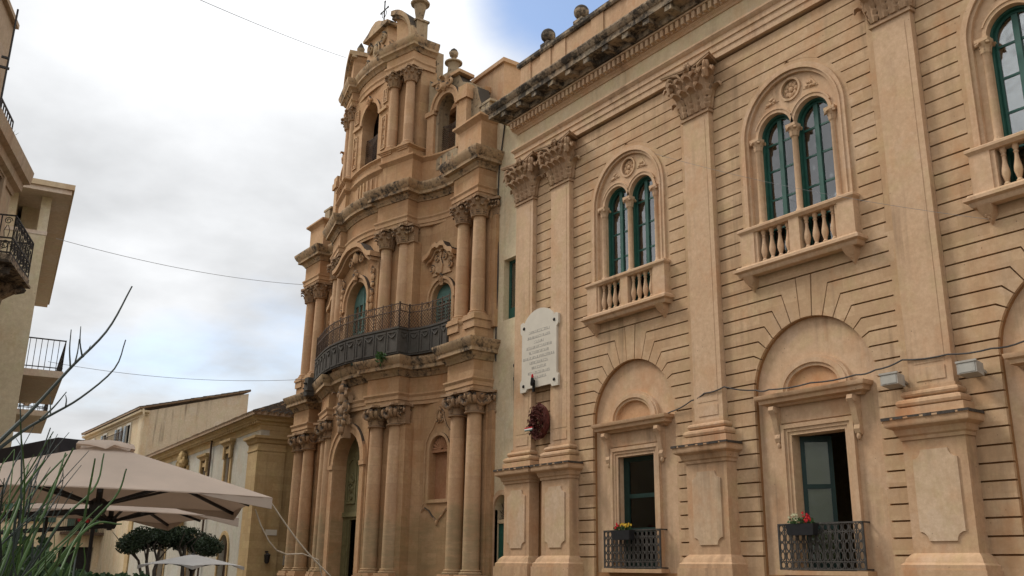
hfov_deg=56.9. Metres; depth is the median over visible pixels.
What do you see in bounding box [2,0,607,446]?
sky
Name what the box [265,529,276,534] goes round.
street sign
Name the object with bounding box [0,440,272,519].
parasol
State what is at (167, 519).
parasol
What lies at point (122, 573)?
shrub
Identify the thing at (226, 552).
doorway
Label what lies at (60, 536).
end house
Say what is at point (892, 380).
floodlight
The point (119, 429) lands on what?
window
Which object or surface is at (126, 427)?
window
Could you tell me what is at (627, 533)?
flower box
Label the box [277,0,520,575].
church
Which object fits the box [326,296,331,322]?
balcony door
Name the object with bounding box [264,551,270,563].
wall lantern
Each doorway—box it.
[156,547,166,575]
[214,531,229,575]
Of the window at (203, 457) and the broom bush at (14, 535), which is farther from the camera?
the window at (203, 457)
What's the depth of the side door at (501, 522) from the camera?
27.66 m
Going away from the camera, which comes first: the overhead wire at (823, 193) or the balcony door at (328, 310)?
the overhead wire at (823, 193)
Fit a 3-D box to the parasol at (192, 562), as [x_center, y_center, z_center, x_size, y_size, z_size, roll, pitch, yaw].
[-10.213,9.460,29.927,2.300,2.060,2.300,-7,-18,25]
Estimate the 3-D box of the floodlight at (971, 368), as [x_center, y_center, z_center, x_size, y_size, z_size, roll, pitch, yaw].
[8.062,1.421,16.519,0.457,0.265,0.380,12,-20,-34]
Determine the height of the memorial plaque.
2.430 m
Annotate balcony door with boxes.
[176,451,188,526]
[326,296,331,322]
[332,242,380,364]
[422,240,456,324]
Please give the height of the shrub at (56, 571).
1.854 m
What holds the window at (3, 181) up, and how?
in the balcony house at (16, 173)
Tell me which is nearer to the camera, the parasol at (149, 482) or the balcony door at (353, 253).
the parasol at (149, 482)
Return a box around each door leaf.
[623,454,655,568]
[799,436,841,570]
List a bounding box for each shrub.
[0,532,72,575]
[70,568,117,575]
[104,571,148,575]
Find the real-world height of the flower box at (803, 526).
0.459 m
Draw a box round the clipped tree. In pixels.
[112,525,224,575]
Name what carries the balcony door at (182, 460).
in the corner house at (251, 450)
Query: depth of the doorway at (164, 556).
51.60 m
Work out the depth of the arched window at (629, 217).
25.50 m
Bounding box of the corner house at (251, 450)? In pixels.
[123,401,293,575]
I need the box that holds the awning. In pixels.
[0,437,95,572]
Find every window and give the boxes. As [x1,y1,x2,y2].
[0,167,6,212]
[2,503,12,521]
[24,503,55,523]
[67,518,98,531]
[100,433,107,439]
[114,426,122,440]
[122,422,131,443]
[196,453,208,475]
[219,438,235,482]
[509,259,515,318]
[592,145,666,309]
[741,61,853,258]
[960,0,1023,182]
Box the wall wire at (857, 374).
[643,340,1023,421]
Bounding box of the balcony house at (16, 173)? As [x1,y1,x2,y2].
[0,0,33,303]
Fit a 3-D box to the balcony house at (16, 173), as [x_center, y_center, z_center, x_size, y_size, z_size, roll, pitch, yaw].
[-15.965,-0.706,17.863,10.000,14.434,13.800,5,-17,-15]
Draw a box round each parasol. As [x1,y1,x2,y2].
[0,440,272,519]
[1,503,238,534]
[137,553,243,575]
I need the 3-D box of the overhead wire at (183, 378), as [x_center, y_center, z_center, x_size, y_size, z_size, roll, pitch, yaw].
[-12.580,3.286,36.087,9.391,0.367,0.015,7,-18,-19]
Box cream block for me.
[81,389,250,574]
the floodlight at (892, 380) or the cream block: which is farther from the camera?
the cream block
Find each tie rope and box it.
[255,509,321,575]
[272,503,330,575]
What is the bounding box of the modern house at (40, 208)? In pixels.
[0,178,75,447]
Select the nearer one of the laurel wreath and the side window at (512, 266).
the laurel wreath
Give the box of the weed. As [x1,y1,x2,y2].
[375,351,386,365]
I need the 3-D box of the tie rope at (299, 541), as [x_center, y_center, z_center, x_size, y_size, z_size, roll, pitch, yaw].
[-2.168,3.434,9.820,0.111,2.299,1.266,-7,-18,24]
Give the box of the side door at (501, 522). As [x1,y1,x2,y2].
[497,504,503,558]
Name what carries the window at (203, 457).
in the corner house at (251, 450)
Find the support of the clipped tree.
on the ground
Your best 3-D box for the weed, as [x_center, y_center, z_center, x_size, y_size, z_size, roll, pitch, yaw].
[-4.422,2.344,31.635,0.318,0.495,0.584,12,-20,-34]
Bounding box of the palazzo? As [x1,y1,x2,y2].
[483,0,1023,575]
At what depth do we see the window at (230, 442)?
44.18 m
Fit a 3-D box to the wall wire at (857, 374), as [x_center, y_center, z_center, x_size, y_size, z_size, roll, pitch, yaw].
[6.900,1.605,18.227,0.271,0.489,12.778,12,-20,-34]
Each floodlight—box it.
[879,371,907,388]
[955,358,986,377]
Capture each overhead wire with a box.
[48,361,304,380]
[56,238,303,284]
[201,0,345,57]
[654,153,984,218]
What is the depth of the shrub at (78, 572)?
7.13 m
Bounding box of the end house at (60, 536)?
[1,503,103,573]
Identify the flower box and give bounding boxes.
[611,522,634,539]
[785,511,818,535]
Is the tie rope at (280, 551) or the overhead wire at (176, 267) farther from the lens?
the overhead wire at (176, 267)
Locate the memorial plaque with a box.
[520,308,559,393]
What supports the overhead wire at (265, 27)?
attached to the church
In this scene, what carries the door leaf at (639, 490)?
in the palazzo
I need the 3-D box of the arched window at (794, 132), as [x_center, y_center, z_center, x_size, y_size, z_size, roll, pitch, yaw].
[6.374,-2.856,21.036,0.523,4.500,2.840,12,-20,-34]
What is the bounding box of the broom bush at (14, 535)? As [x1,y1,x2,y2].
[0,286,132,575]
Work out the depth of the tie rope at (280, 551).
10.18 m
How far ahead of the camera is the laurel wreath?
26.38 m
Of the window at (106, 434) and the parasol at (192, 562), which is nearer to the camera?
the parasol at (192, 562)
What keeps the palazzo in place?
on the ground
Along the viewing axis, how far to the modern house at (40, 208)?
29.41 m
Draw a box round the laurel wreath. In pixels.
[525,402,549,440]
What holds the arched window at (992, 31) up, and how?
in the palazzo
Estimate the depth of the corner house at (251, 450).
41.23 m
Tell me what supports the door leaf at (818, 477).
in the palazzo

